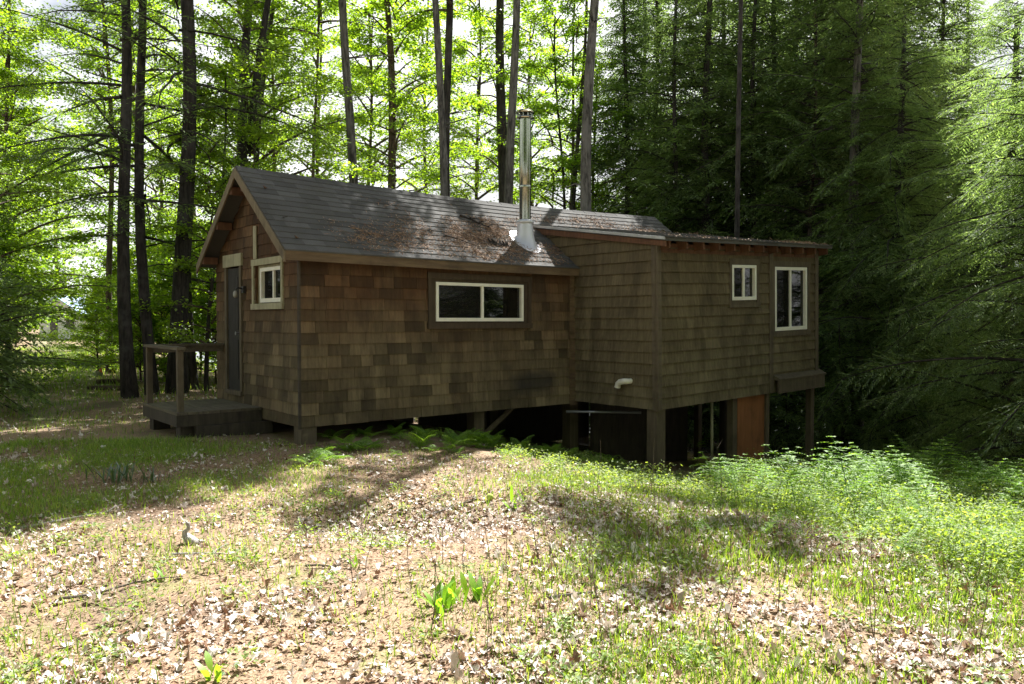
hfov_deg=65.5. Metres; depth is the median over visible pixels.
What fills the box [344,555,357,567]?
leaf tuft
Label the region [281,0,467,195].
maple tree
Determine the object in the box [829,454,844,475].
fern
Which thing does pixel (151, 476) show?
blade clump
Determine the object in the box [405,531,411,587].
bare stem
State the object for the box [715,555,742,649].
bare stem
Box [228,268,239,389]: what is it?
door
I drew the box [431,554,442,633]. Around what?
bare stem
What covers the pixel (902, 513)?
fern
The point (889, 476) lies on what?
fern
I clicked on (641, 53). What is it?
hemlock tree
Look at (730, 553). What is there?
bare stem
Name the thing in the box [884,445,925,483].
fern
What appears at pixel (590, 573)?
bare stem
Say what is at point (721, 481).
bare stem
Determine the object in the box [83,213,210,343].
maple sapling
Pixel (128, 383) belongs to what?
hemlock tree
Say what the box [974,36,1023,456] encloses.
hemlock tree
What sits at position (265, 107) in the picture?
maple sapling
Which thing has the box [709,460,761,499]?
fern
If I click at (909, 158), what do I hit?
hemlock tree
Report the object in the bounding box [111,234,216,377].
maple sapling
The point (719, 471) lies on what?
fern
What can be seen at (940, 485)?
fern
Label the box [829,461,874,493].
fern
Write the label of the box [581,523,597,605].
bare stem
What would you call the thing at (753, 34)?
hemlock tree
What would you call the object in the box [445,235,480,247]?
dead branch
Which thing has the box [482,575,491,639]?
bare stem
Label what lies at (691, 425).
hemlock sapling
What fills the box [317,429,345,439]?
fern
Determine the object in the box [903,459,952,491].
fern
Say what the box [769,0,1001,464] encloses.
hemlock tree
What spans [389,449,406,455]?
fern
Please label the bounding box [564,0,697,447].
hemlock tree
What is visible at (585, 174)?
pine tree
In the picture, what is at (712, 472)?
fern
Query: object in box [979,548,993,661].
bare stem
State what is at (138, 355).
maple sapling
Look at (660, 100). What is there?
hemlock tree
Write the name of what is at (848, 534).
fern
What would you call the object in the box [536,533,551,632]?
bare stem
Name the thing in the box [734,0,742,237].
pine tree
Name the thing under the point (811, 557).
bare stem
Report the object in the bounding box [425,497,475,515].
fallen twig
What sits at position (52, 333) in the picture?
maple sapling
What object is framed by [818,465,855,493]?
fern
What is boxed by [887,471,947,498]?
fern
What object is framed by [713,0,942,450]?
hemlock tree
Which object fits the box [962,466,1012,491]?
fern
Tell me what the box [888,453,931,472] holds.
fern
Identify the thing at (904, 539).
fern
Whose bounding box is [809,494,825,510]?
fern
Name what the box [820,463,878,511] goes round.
fern
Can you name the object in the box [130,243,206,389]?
broken snag
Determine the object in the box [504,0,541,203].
pine tree
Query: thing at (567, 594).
fallen twig
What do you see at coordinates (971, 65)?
hemlock tree
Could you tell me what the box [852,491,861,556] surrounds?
bare stem
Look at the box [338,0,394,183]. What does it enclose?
maple tree
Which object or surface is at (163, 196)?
maple tree
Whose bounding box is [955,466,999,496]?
fern
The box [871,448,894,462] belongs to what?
fern
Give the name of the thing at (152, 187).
maple tree
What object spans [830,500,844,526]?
fern
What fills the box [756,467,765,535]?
bare stem
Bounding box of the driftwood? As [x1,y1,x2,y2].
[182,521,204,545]
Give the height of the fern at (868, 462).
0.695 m
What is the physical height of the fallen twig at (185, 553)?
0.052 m
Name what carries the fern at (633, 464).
on the ground at (280, 431)
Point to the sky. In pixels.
(459, 26)
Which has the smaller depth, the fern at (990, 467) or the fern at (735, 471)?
the fern at (735, 471)
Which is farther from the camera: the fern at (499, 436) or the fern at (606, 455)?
the fern at (606, 455)
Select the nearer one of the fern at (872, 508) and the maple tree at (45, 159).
the fern at (872, 508)
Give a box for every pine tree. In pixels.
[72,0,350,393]
[369,0,478,195]
[432,0,487,195]
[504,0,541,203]
[565,0,607,445]
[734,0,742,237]
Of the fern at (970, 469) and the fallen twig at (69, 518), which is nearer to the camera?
the fallen twig at (69, 518)
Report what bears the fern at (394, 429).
on the ground at (280, 431)
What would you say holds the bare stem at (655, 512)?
on the ground at (280, 431)
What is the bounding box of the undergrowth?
[0,425,1023,683]
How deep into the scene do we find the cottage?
51.52 m
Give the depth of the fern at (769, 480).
8.18 m
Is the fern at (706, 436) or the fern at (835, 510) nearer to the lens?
the fern at (835, 510)
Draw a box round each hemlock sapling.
[0,162,111,395]
[0,213,73,418]
[0,251,58,388]
[0,299,51,412]
[688,403,703,447]
[702,403,775,457]
[769,387,837,461]
[801,312,895,464]
[843,299,952,465]
[907,294,999,467]
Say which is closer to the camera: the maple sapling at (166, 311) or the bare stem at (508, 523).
the bare stem at (508, 523)
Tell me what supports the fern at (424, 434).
on the ground at (280, 431)
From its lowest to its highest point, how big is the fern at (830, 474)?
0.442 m
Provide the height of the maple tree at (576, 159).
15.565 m
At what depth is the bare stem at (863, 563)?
4.83 m
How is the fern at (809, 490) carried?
on the ground at (280, 431)
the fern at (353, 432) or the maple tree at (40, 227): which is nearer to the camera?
the fern at (353, 432)
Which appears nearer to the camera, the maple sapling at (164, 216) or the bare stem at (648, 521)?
the bare stem at (648, 521)
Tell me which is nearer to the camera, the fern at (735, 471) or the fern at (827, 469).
the fern at (735, 471)
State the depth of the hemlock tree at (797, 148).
27.64 m
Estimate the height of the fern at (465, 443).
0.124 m
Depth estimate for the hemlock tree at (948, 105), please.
25.90 m
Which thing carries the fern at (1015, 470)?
on the ground at (280, 431)
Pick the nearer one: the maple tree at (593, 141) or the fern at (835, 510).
the fern at (835, 510)
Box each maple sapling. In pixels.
[0,38,85,327]
[0,186,131,381]
[6,262,69,343]
[33,244,168,357]
[42,277,135,355]
[49,299,137,370]
[64,276,210,381]
[71,201,213,352]
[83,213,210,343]
[93,262,214,377]
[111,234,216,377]
[131,57,272,390]
[140,252,216,383]
[171,28,303,296]
[491,0,616,212]
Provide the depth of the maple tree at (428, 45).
34.29 m
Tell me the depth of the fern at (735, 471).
8.51 m
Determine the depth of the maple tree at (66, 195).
30.43 m
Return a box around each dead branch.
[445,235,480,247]
[460,214,490,226]
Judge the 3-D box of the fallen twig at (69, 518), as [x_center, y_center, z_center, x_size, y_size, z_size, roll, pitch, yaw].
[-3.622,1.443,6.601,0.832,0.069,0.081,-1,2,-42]
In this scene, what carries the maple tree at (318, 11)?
on the ground at (280, 431)
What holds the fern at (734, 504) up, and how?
on the ground at (280, 431)
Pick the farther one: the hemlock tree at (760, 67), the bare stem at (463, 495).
the hemlock tree at (760, 67)
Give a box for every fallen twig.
[18,504,127,529]
[59,575,182,599]
[172,543,229,554]
[305,555,352,566]
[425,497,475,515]
[548,583,630,598]
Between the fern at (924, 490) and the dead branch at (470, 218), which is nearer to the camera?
the fern at (924, 490)
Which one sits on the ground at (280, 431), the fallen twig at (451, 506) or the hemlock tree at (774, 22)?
the hemlock tree at (774, 22)
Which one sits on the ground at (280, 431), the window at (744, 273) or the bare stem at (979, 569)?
the bare stem at (979, 569)
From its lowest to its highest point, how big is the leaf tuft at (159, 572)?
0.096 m
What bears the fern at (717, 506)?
on the ground at (280, 431)
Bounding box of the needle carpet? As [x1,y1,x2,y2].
[0,439,1023,683]
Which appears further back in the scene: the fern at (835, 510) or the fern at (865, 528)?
the fern at (835, 510)
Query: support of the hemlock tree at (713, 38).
on the ground at (280, 431)
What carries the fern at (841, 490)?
on the ground at (280, 431)
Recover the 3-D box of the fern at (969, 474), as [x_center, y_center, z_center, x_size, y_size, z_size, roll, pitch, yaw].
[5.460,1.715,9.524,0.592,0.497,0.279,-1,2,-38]
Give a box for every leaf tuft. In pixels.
[148,567,166,581]
[192,650,221,681]
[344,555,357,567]
[415,579,469,615]
[450,570,496,603]
[502,485,523,509]
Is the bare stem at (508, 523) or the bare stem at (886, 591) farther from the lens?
the bare stem at (508, 523)
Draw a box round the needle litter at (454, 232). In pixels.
[306,200,829,264]
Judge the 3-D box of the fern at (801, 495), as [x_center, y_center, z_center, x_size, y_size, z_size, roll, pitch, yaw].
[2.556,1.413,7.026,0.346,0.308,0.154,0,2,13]
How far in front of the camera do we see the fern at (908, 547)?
5.25 m
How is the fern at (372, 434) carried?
on the ground at (280, 431)
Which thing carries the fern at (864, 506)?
on the ground at (280, 431)
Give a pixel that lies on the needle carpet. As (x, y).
(128, 573)
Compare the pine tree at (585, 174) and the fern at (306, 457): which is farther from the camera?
the pine tree at (585, 174)
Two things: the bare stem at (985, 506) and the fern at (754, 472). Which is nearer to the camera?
the bare stem at (985, 506)
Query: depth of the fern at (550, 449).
11.45 m
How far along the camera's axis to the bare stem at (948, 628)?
3.74 m
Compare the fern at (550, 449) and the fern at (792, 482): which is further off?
the fern at (550, 449)
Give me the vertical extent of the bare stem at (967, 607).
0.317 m
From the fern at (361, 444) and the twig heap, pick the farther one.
the twig heap
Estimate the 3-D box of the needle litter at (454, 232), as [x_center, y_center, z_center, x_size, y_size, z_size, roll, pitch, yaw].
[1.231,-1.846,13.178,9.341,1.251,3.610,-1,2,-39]
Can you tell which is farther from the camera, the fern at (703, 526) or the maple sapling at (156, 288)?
the maple sapling at (156, 288)
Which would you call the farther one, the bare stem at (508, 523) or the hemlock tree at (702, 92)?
the hemlock tree at (702, 92)
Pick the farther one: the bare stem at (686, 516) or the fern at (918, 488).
the fern at (918, 488)
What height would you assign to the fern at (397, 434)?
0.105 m
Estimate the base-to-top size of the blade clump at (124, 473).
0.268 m
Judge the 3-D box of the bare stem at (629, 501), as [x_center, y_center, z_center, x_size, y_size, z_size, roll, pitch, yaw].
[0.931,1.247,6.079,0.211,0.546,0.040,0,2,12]
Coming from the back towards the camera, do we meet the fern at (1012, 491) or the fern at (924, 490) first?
the fern at (1012, 491)
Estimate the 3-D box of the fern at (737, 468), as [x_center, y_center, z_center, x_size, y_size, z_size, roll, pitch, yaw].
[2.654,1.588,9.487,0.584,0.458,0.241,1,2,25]
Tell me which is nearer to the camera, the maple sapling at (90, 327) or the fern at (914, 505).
the fern at (914, 505)
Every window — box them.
[250,256,283,309]
[427,272,532,328]
[728,258,760,307]
[773,261,810,336]
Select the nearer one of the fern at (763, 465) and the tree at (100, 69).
the fern at (763, 465)
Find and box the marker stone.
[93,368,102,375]
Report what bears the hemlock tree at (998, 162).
on the ground at (280, 431)
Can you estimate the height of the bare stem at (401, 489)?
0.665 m
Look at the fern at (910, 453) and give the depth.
11.15 m
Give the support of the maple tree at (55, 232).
on the ground at (280, 431)
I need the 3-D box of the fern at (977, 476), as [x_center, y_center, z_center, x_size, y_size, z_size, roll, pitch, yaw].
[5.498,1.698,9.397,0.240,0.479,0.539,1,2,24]
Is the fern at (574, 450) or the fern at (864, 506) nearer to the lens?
the fern at (864, 506)
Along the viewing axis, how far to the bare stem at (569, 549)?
4.90 m
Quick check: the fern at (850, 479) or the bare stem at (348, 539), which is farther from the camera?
the fern at (850, 479)
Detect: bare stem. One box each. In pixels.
[331,490,352,580]
[362,463,374,527]
[365,514,377,574]
[390,444,404,513]
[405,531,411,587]
[426,528,440,587]
[430,485,442,562]
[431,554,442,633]
[455,528,464,575]
[459,458,472,532]
[472,495,492,563]
[475,573,506,666]
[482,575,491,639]
[494,570,515,656]
[505,485,527,568]
[521,491,538,560]
[527,492,539,559]
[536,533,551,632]
[536,546,544,631]
[540,527,558,609]
[565,507,577,582]
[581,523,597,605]
[581,544,602,644]
[585,534,592,604]
[592,537,618,637]
[620,472,647,532]
[634,481,649,551]
[643,463,658,540]
[648,449,653,491]
[659,567,689,641]
[679,496,692,550]
[713,439,722,512]
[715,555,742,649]
[722,501,734,599]
[724,584,734,653]
[734,489,748,563]
[742,486,749,563]
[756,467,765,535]
[778,512,785,610]
[779,514,797,582]
[802,509,813,601]
[836,475,856,541]
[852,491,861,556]
[854,567,873,636]
[858,527,880,636]
[862,529,875,588]
[873,562,902,621]
[944,590,949,659]
[962,570,971,621]
[965,580,981,634]
[973,534,989,597]
[979,477,992,533]
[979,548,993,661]
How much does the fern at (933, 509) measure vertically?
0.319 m
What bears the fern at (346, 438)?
on the ground at (280, 431)
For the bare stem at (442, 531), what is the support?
on the ground at (280, 431)
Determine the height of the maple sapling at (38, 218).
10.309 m
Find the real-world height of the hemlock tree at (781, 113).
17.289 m
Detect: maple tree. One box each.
[0,0,154,374]
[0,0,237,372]
[0,1,113,305]
[0,7,117,260]
[0,72,87,342]
[0,86,75,189]
[0,99,61,292]
[10,130,72,287]
[20,125,105,300]
[49,0,231,363]
[69,0,379,257]
[75,14,217,312]
[105,75,228,272]
[164,0,362,179]
[171,40,313,293]
[175,0,339,168]
[223,0,406,177]
[233,0,411,180]
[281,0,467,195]
[301,0,518,193]
[332,0,497,198]
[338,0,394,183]
[398,0,568,204]
[410,0,611,206]
[496,0,639,212]
[513,0,622,211]
[533,47,644,214]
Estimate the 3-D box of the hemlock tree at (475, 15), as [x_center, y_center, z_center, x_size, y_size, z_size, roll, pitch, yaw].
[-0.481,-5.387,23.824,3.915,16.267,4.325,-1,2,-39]
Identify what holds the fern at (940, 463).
on the ground at (280, 431)
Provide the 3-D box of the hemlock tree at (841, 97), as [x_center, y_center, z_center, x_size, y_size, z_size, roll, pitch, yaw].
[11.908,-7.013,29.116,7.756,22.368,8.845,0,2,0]
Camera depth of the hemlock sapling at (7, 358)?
13.37 m
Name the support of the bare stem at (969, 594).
on the ground at (280, 431)
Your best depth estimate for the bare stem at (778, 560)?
4.40 m
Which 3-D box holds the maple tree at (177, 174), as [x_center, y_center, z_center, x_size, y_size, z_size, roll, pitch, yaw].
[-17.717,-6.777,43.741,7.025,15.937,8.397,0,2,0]
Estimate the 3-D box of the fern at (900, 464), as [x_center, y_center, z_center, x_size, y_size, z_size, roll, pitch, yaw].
[3.951,1.481,8.192,0.784,0.633,0.302,0,2,-17]
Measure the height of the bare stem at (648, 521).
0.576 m
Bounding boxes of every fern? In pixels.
[285,448,330,464]
[301,446,340,457]
[311,450,353,462]
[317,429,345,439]
[330,434,355,445]
[341,436,379,450]
[346,429,371,435]
[353,426,372,434]
[353,439,384,445]
[364,431,383,437]
[383,422,405,433]
[388,432,406,439]
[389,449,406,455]
[400,432,435,447]
[411,426,439,441]
[413,442,435,447]
[422,444,441,451]
[437,437,459,444]
[437,440,459,451]
[443,428,474,447]
[451,447,465,453]
[455,438,480,446]
[463,430,492,442]
[464,428,482,438]
[471,432,504,444]
[473,432,501,448]
[484,443,510,448]
[507,435,533,448]
[515,445,536,453]
[526,447,556,456]
[537,444,561,452]
[537,445,561,455]
[563,447,578,458]
[594,452,618,459]
[622,461,647,468]
[687,452,723,501]
[693,518,714,533]
[694,454,742,490]
[697,432,709,461]
[699,461,739,479]
[708,453,753,500]
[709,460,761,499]
[711,496,724,516]
[713,455,760,482]
[716,469,745,496]
[722,454,761,480]
[726,459,744,494]
[726,494,741,513]
[735,459,774,483]
[746,496,759,523]
[748,453,780,483]
[750,464,778,488]
[750,481,775,499]
[753,444,800,511]
[753,460,776,482]
[761,464,824,506]
[761,509,787,540]
[766,448,806,492]
[769,447,810,474]
[769,462,818,498]
[773,506,793,523]
[784,485,819,511]
[792,436,885,517]
[793,482,823,509]
[798,481,820,497]
[803,446,857,493]
[804,465,838,493]
[805,457,843,475]
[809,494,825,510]
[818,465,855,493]
[818,467,835,490]
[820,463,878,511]
[826,482,854,499]
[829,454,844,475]
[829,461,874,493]
[829,525,844,550]
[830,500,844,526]
[831,455,853,475]
[833,473,896,517]
[837,526,856,544]
[838,493,862,509]
[844,495,885,514]
[848,442,876,492]
[852,502,887,524]
[854,450,878,475]
[855,452,898,491]
[857,522,870,544]
[860,454,922,510]
[862,450,894,473]
[863,453,917,503]
[864,453,942,490]
[867,485,898,518]
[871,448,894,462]
[873,444,899,465]
[874,469,932,508]
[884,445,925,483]
[886,500,918,529]
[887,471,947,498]
[888,435,922,463]
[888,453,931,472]
[888,538,928,555]
[896,525,921,563]
[897,471,939,528]
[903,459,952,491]
[904,493,929,528]
[907,439,969,497]
[909,447,941,480]
[913,461,940,492]
[916,505,961,528]
[918,434,973,463]
[932,476,979,496]
[932,477,948,494]
[949,453,997,498]
[949,456,964,479]
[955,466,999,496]
[956,456,993,497]
[958,466,979,484]
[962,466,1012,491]
[962,472,981,499]
[964,466,1007,503]
[965,456,1005,499]
[967,465,987,496]
[976,458,1023,494]
[980,469,1023,503]
[985,465,1023,503]
[987,457,1023,476]
[988,541,1006,555]
[990,466,1023,489]
[992,524,1021,541]
[998,458,1023,481]
[998,477,1023,501]
[999,468,1023,492]
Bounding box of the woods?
[2,55,1019,360]
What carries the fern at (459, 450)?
on the ground at (280, 431)
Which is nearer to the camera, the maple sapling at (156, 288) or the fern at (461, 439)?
the fern at (461, 439)
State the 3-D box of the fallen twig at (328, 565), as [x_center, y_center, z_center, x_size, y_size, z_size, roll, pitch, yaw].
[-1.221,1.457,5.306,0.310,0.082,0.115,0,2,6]
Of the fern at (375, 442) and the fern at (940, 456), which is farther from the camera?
the fern at (940, 456)
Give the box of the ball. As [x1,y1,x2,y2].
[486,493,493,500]
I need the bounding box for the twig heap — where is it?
[488,238,510,246]
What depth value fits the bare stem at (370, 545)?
5.05 m
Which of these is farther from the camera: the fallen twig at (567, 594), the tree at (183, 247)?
the tree at (183, 247)
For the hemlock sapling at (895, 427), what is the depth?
17.96 m
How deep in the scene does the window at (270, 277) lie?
11.22 m
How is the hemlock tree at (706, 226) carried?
on the ground at (280, 431)
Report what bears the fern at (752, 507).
on the ground at (280, 431)
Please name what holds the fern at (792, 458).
on the ground at (280, 431)
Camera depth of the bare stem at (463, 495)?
6.58 m
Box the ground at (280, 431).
[0,329,1023,683]
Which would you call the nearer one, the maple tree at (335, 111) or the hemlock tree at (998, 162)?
the hemlock tree at (998, 162)
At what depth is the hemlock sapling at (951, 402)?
18.38 m
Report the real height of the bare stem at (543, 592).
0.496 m
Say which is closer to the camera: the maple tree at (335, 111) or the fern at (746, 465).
the fern at (746, 465)
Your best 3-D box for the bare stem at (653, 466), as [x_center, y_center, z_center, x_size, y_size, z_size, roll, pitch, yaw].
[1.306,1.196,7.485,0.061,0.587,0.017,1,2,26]
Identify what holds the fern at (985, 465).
on the ground at (280, 431)
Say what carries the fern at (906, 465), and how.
on the ground at (280, 431)
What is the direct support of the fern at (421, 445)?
on the ground at (280, 431)
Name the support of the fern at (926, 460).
on the ground at (280, 431)
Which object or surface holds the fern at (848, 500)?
on the ground at (280, 431)
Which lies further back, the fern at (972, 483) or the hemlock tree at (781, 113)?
the hemlock tree at (781, 113)
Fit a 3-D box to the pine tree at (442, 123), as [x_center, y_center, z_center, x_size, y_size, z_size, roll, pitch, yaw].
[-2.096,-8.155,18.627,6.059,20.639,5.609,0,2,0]
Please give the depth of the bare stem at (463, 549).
4.89 m
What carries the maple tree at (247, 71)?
on the ground at (280, 431)
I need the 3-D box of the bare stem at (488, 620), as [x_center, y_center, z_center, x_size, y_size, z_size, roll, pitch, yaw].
[-0.102,1.328,3.760,0.151,0.476,0.041,0,2,-7]
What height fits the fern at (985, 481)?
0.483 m
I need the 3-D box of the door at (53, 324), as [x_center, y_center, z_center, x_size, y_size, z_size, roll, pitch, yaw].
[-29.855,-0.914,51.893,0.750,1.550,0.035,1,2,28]
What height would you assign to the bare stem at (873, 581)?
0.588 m
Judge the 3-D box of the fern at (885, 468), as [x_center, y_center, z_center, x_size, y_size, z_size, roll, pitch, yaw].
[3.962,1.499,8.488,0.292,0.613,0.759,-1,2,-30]
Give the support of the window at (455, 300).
in the cabin
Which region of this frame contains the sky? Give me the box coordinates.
[0,0,1023,336]
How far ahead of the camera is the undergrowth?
6.02 m
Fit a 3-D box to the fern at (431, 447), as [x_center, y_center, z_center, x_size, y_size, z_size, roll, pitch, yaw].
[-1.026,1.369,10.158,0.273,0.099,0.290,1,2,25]
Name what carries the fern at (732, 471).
on the ground at (280, 431)
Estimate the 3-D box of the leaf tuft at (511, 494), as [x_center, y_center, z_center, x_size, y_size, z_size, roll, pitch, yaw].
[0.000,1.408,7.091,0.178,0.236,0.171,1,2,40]
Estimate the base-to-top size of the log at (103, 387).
0.121 m
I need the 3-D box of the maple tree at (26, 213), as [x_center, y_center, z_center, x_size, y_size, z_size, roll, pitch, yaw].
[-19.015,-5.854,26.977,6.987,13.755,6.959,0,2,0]
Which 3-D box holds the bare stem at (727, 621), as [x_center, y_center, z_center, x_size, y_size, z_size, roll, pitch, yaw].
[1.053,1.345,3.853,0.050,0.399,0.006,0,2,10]
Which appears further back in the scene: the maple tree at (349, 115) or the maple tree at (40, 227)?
the maple tree at (40, 227)
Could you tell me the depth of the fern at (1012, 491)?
7.78 m
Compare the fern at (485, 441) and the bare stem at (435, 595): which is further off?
the fern at (485, 441)
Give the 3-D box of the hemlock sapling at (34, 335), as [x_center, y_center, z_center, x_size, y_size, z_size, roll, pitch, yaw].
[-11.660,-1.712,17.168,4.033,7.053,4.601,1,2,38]
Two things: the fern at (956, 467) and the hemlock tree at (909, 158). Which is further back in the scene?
the hemlock tree at (909, 158)
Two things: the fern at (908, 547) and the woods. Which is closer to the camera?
the fern at (908, 547)
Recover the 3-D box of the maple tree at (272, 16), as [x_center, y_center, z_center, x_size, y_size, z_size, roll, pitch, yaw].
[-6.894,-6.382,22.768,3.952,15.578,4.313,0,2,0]
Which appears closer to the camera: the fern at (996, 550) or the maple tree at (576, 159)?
the fern at (996, 550)
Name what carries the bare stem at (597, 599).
on the ground at (280, 431)
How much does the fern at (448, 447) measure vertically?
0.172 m
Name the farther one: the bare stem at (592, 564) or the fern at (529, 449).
the fern at (529, 449)
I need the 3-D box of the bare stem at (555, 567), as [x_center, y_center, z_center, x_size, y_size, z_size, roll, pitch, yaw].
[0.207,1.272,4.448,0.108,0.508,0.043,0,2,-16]
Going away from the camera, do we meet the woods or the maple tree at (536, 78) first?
the maple tree at (536, 78)
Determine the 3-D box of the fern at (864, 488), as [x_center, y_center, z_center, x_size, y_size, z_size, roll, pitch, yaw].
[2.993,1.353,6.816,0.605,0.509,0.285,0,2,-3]
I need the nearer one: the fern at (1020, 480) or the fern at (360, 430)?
the fern at (1020, 480)
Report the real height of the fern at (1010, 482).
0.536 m
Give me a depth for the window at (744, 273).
13.42 m
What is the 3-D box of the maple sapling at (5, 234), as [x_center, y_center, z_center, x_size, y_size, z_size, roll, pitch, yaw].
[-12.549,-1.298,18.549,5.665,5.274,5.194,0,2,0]
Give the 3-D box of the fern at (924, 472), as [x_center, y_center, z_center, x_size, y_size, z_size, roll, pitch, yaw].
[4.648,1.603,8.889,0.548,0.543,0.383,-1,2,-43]
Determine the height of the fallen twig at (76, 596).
0.057 m
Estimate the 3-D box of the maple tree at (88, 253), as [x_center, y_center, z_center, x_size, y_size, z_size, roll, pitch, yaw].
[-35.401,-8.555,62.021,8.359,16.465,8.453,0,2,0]
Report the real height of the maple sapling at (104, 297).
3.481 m
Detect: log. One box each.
[87,385,138,389]
[96,379,119,383]
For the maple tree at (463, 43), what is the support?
on the ground at (280, 431)
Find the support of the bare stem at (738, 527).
on the ground at (280, 431)
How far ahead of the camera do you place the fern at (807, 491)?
7.43 m
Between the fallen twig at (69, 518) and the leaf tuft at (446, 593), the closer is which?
the leaf tuft at (446, 593)
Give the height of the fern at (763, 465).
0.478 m
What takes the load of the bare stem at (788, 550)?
on the ground at (280, 431)
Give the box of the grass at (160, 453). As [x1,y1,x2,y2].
[0,345,1023,683]
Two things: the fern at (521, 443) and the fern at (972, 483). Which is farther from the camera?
the fern at (521, 443)
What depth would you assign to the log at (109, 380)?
19.99 m
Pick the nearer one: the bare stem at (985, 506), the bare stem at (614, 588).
the bare stem at (614, 588)
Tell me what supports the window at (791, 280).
in the cabin
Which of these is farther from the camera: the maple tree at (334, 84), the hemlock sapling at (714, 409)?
the maple tree at (334, 84)
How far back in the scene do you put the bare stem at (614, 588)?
4.07 m
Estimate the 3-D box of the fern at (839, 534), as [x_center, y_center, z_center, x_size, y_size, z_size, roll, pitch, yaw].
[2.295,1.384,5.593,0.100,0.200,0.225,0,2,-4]
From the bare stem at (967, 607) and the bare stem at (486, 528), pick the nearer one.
the bare stem at (967, 607)
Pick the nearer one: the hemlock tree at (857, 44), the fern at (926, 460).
the fern at (926, 460)
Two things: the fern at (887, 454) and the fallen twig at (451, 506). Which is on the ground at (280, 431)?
the fern at (887, 454)
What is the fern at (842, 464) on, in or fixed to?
on the ground at (280, 431)
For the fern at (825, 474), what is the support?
on the ground at (280, 431)
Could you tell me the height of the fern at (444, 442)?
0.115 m
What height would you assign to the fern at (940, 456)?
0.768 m
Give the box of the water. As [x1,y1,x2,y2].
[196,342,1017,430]
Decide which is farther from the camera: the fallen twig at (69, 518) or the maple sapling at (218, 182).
the maple sapling at (218, 182)
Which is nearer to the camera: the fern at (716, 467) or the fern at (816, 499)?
the fern at (816, 499)
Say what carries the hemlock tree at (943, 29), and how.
on the ground at (280, 431)
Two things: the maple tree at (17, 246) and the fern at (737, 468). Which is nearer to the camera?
the fern at (737, 468)
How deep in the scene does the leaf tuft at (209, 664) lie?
3.66 m
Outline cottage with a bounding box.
[39,296,112,339]
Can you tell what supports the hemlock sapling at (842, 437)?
on the ground at (280, 431)
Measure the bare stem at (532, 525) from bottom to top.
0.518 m
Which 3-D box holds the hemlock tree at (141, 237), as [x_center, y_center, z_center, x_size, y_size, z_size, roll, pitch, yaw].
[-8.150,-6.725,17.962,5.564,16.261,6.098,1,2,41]
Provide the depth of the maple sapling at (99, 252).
30.48 m
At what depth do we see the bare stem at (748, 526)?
5.34 m
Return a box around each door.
[50,317,57,339]
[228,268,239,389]
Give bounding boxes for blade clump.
[81,459,155,483]
[137,466,169,482]
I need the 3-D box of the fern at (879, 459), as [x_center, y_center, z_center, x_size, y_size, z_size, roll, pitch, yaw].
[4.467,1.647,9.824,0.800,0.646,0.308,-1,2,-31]
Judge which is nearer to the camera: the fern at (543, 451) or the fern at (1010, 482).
the fern at (1010, 482)
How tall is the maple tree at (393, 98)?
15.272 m
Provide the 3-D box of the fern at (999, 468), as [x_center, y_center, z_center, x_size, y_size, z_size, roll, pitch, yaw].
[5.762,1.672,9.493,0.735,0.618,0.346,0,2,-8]
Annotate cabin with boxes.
[143,109,832,473]
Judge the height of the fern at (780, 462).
0.624 m
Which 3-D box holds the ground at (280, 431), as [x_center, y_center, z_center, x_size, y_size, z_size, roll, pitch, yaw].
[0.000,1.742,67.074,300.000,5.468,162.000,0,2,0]
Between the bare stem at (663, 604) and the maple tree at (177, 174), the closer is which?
the bare stem at (663, 604)
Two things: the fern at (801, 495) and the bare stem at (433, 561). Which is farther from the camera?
the fern at (801, 495)
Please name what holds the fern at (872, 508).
on the ground at (280, 431)
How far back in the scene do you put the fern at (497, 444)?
11.34 m
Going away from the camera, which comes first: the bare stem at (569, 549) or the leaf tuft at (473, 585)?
the leaf tuft at (473, 585)
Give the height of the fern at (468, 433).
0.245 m
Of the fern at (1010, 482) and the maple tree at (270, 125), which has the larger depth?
the maple tree at (270, 125)
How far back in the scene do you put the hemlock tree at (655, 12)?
26.47 m
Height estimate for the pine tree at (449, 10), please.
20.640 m
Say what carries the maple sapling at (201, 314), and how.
on the ground at (280, 431)
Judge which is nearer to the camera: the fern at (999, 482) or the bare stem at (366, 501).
the bare stem at (366, 501)
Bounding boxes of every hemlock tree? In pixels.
[0,0,229,398]
[0,0,264,394]
[426,0,562,202]
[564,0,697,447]
[565,0,713,217]
[569,0,724,220]
[589,0,733,447]
[621,0,804,455]
[623,0,847,442]
[662,0,749,437]
[665,0,871,455]
[674,0,901,444]
[689,0,938,442]
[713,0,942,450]
[714,0,814,404]
[746,0,985,459]
[747,0,871,447]
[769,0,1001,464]
[769,3,1023,469]
[789,1,915,447]
[824,0,1023,476]
[834,9,1023,479]
[840,0,1019,425]
[840,0,1021,442]
[868,46,1016,452]
[916,0,1023,456]
[954,0,1023,328]
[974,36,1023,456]
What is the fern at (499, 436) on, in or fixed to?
on the ground at (280, 431)
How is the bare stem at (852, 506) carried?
on the ground at (280, 431)
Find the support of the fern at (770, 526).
on the ground at (280, 431)
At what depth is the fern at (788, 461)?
9.37 m

